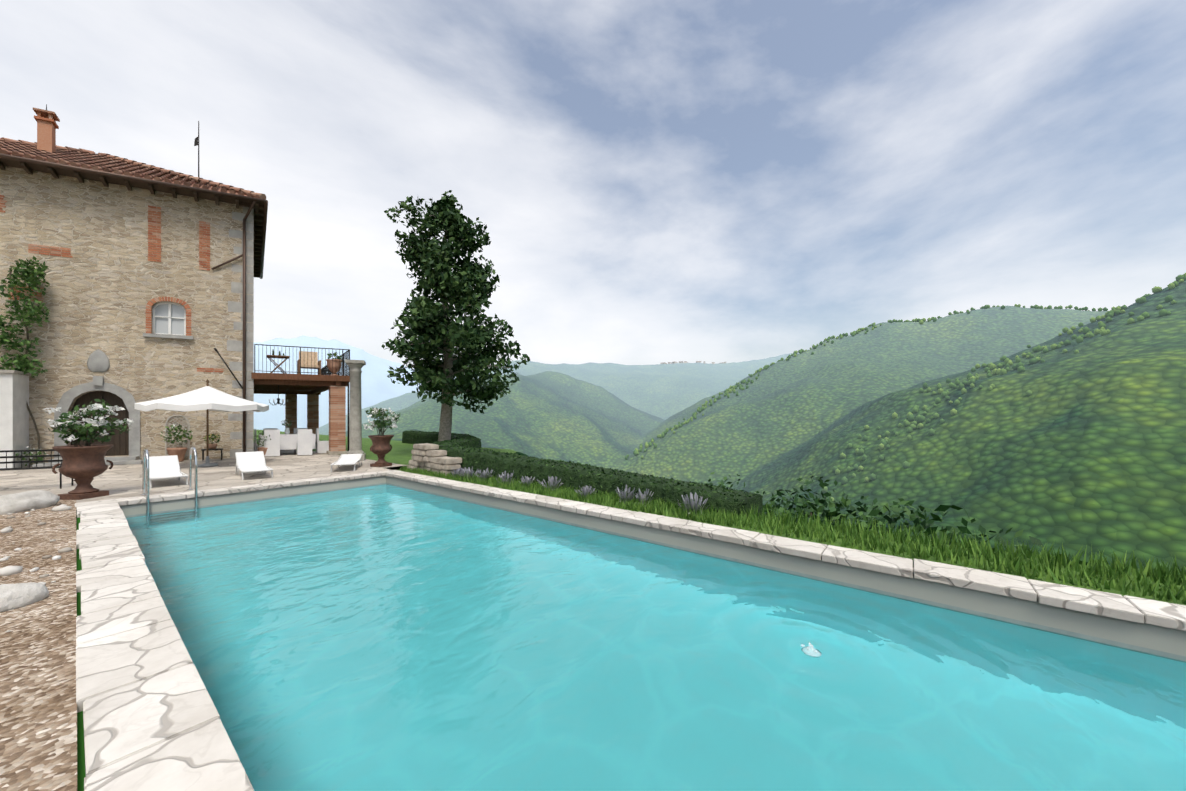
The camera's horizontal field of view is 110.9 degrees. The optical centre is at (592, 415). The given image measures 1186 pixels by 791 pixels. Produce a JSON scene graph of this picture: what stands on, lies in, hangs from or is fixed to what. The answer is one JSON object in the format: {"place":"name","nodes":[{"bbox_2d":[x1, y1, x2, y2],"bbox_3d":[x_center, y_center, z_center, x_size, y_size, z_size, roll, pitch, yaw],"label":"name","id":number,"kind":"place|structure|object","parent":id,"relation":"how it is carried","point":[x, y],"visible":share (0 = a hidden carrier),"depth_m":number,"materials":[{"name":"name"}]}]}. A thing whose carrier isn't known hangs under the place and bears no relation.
{"place":"outdoors","nodes":[
{"label":"outdoors","id":0,"kind":"place"},
{"bbox_2d":[0,500,76,790],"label":"gravel ground","id":1,"kind":"structure","parent":0,"point":[38,728],"depth_m":2.52,"materials":[{"name":"beige gravel"}]},
{"bbox_2d":[0,582,48,611],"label":"rock","id":2,"kind":"object","parent":1,"relation":"on","point":[15,596],"visible":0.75,"depth_m":3.25,"materials":[{"name":"stone"}]},
{"bbox_2d":[0,490,59,514],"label":"rock","id":3,"kind":"object","parent":1,"relation":"on","point":[24,501],"visible":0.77,"depth_m":6.52,"materials":[{"name":"stone"}]},
{"bbox_2d":[0,504,71,631],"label":"gravel pebbles","id":4,"kind":"object","parent":1,"relation":"on","point":[7,570],"visible":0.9,"depth_m":4.34,"materials":[{"name":"stone"}]},
{"bbox_2d":[0,166,252,464],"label":"house walls","id":5,"kind":"structure","parent":0,"point":[108,281],"depth_m":13.23,"materials":[{"name":"beige stone"}]},
{"bbox_2d":[87,349,109,371],"bbox_3d":[-15.716,-1.734,12.969,0.507,0.737,0.140,0,0,-24],"label":"stone wall plaque","id":6,"kind":"object","parent":5,"relation":"attached to","point":[98,360],"visible":0.96,"depth_m":12.93,"materials":[{"name":"grey stone"}]},
{"bbox_2d":[0,195,253,466],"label":"house trim","id":7,"kind":"structure","parent":5,"relation":"attached to","point":[71,394],"depth_m":13.88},
{"bbox_2d":[71,302,185,455],"bbox_3d":[-15.250,-1.270,13.472,0.114,5.195,2.847,0,0,70],"label":"house joinery","id":8,"kind":"object","parent":5,"relation":"in","point":[168,318],"visible":0.62,"depth_m":13.45,"materials":[{"name":"white wood"}]},
{"bbox_2d":[0,137,267,278],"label":"house roof","id":9,"kind":"structure","parent":5,"relation":"on","point":[81,165],"depth_m":13.57,"materials":[{"name":"brown tile"}]},
{"bbox_2d":[33,104,255,451],"bbox_3d":[-15.333,-4.974,14.827,7.272,12.964,2.171,0,0,-3],"label":"chimney and pipes","id":10,"kind":"object","parent":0,"point":[47,125],"visible":0.92,"depth_m":14.13,"materials":[{"name":"brown metal"}]},
{"bbox_2d":[0,443,406,502],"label":"terrace paving","id":11,"kind":"structure","parent":0,"point":[121,481],"depth_m":10.13,"materials":[{"name":"stone"}]},
{"bbox_2d":[0,370,31,467],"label":"annex wall","id":12,"kind":"structure","parent":11,"relation":"on","point":[14,411],"depth_m":11.57,"materials":[{"name":"white paint"}]},
{"bbox_2d":[0,256,49,463],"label":"climber plant","id":13,"kind":"object","parent":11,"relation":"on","point":[29,274],"visible":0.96,"depth_m":12.01,"materials":[{"name":"green plant"}]},
{"bbox_2d":[0,449,72,488],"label":"iron bench","id":14,"kind":"object","parent":11,"relation":"on","point":[29,462],"visible":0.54,"depth_m":8.47,"materials":[{"name":"black metal"}]},
{"bbox_2d":[46,399,133,499],"bbox_3d":[-9.405,0.601,7.623,0.983,1.838,1.110,0,0,21],"label":"urn","id":15,"kind":"object","parent":11,"relation":"on","point":[83,465],"visible":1,"depth_m":7.45,"materials":[{"name":"ceramic"}]},
{"bbox_2d":[15,415,222,465],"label":"potted plants","id":16,"kind":"object","parent":11,"relation":"on","point":[179,452],"depth_m":13.41,"materials":[{"name":"green plant"}]},
{"bbox_2d":[142,455,187,487],"bbox_3d":[-9.592,1.246,9.140,1.574,0.568,0.572,0,0,38],"label":"lounger","id":17,"kind":"object","parent":11,"relation":"on","point":[162,467],"visible":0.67,"depth_m":9.42,"materials":[{"name":"plastic"}]},
{"bbox_2d":[134,379,268,466],"bbox_3d":[-11.502,0.220,12.175,2.685,2.600,2.685,0,0,-24],"label":"umbrella","id":18,"kind":"object","parent":11,"relation":"on","point":[207,398],"visible":1,"depth_m":11.63,"materials":[{"name":"fabric"}]},
{"bbox_2d":[235,451,272,479],"bbox_3d":[-8.493,1.246,10.212,1.574,0.568,0.572,0,0,44],"label":"lounger","id":19,"kind":"object","parent":11,"relation":"on","point":[250,462],"visible":0.96,"depth_m":10.49,"materials":[{"name":"fabric"}]},
{"bbox_2d":[254,385,328,456],"bbox_3d":[-12.296,0.098,15.887,3.455,2.820,2.262,0,0,10],"label":"dining set","id":20,"kind":"object","parent":11,"relation":"on","point":[274,441],"visible":1,"depth_m":15.37,"materials":[{"name":"white fabric"}]},
{"bbox_2d":[251,344,349,454],"bbox_3d":[-13.633,-0.520,18.659,2.978,4.056,9.919,0,0,-39],"label":"balcony","id":21,"kind":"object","parent":11,"relation":"on","point":[311,387],"visible":0.85,"depth_m":15.73,"materials":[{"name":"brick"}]},
{"bbox_2d":[267,349,341,374],"bbox_3d":[-11.222,-2.025,15.960,2.750,1.047,1.079,0,0,-14],"label":"balcony furniture","id":22,"kind":"object","parent":21,"relation":"on","point":[305,359],"visible":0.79,"depth_m":15.87,"materials":[{"name":"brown wood"}]},
{"bbox_2d":[330,454,361,471],"bbox_3d":[-7.036,1.355,11.695,0.572,0.349,1.669,0,0,-23],"label":"lounger","id":23,"kind":"object","parent":11,"relation":"on","point":[349,459],"visible":0.94,"depth_m":11.98,"materials":[{"name":"fabric"}]},
{"bbox_2d":[345,359,365,460],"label":"stone column","id":24,"kind":"structure","parent":11,"relation":"on","point":[355,427],"depth_m":13.66,"materials":[{"name":"grey stone"}]},
{"bbox_2d":[363,407,400,466],"bbox_3d":[-6.335,0.628,12.193,1.120,1.784,1.068,0,0,27],"label":"urn","id":25,"kind":"object","parent":11,"relation":"on","point":[380,447],"visible":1,"depth_m":12.05,"materials":[{"name":"ceramic"}]},
{"bbox_2d":[0,0,1185,376],"label":"sky","id":26,"kind":"structure","parent":0,"point":[651,182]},
{"bbox_2d":[76,280,1185,790],"bbox_3d":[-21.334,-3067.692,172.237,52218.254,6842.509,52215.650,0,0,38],"label":"hills","id":27,"kind":"structure","parent":0,"point":[1082,450],"depth_m":582.79,"materials":[{"name":"green plant"}]},
{"bbox_2d":[120,476,1185,660],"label":"pool shell","id":28,"kind":"object","parent":27,"relation":"in","point":[1158,640],"visible":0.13,"depth_m":4.42},
{"bbox_2d":[75,470,1185,790],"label":"pool coping","id":29,"kind":"object","parent":28,"relation":"on","point":[151,716],"visible":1,"depth_m":2.99,"materials":[{"name":"white stone"}]},
{"bbox_2d":[141,446,197,515],"bbox_3d":[-8.072,1.632,7.794,0.758,2.051,0.720,0,0,38],"label":"pool ladder","id":30,"kind":"object","parent":29,"relation":"on","point":[145,476],"visible":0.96,"depth_m":7.75,"materials":[{"name":"silver metal"}]},
{"bbox_2d":[126,484,1185,790],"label":"pool water","id":31,"kind":"structure","parent":28,"relation":"in","point":[382,638],"depth_m":2.90,"materials":[{"name":"teal liquid"}]},
{"bbox_2d":[801,643,819,656],"bbox_3d":[1.667,1.782,3.122,0.146,0.056,0.140,0,0,38],"label":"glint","id":32,"kind":"object","parent":31,"relation":"on","point":[810,646],"visible":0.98,"depth_m":3.11,"materials":[{"name":"white"}]},
{"bbox_2d":[660,361,725,363],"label":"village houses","id":33,"kind":"structure","parent":27,"relation":"on","point":[686,362],"depth_m":2918.74,"materials":[{"name":"grey"}]},
{"bbox_2d":[708,472,1087,564],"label":"shrubs","id":34,"kind":"object","parent":27,"relation":"on","point":[916,517],"visible":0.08,"depth_m":11.05,"materials":[{"name":"green plant"}]},
{"bbox_2d":[625,273,1185,503],"bbox_3d":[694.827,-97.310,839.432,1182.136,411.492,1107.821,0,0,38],"label":"ridge trees","id":35,"kind":"object","parent":27,"relation":"on","point":[1020,367],"visible":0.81,"depth_m":530.29,"materials":[{"name":"green plant"}]},
{"bbox_2d":[778,510,1064,557],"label":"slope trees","id":36,"kind":"object","parent":27,"relation":"on","point":[992,548],"depth_m":9.73,"materials":[{"name":"green plant"}]},
{"bbox_2d":[256,430,1185,605],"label":"ground grass","id":37,"kind":"structure","parent":0,"point":[399,452],"depth_m":5.03,"materials":[{"name":"green plant"}]},
{"bbox_2d":[407,443,461,475],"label":"dry stone wall","id":38,"kind":"structure","parent":37,"relation":"on","point":[428,456],"depth_m":10.65,"materials":[{"name":"beige stone"}]},
{"bbox_2d":[402,430,481,449],"bbox_3d":[-6.441,1.478,17.711,2.757,1.354,12.751,0,0,-28],"label":"hedge","id":39,"kind":"object","parent":37,"relation":"on","point":[421,437],"visible":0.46,"depth_m":19.23,"materials":[{"name":"green plant"}]},
{"bbox_2d":[381,190,529,440],"bbox_3d":[-5.477,-3.039,15.935,4.798,11.737,6.503,0,0,-22],"label":"deciduous tree","id":40,"kind":"object","parent":37,"relation":"on","point":[436,328],"visible":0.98,"depth_m":15.17,"materials":[{"name":"green plant"}]},
{"bbox_2d":[451,467,708,515],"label":"lavender plants","id":41,"kind":"object","parent":37,"relation":"on","point":[695,504],"visible":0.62,"depth_m":7.33,"materials":[{"name":"purple plant"}]},
{"bbox_2d":[436,445,762,516],"bbox_3d":[-0.752,1.554,8.936,8.358,1.434,1.114,0,0,38],"label":"hedge","id":42,"kind":"object","parent":37,"relation":"on","point":[578,475],"visible":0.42,"depth_m":7.88,"materials":[{"name":"green plant"}]},
{"bbox_2d":[400,465,1185,603],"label":"grass","id":43,"kind":"structure","parent":37,"relation":"on","point":[967,548],"depth_m":4.56,"materials":[{"name":"green plant"}]}
]}

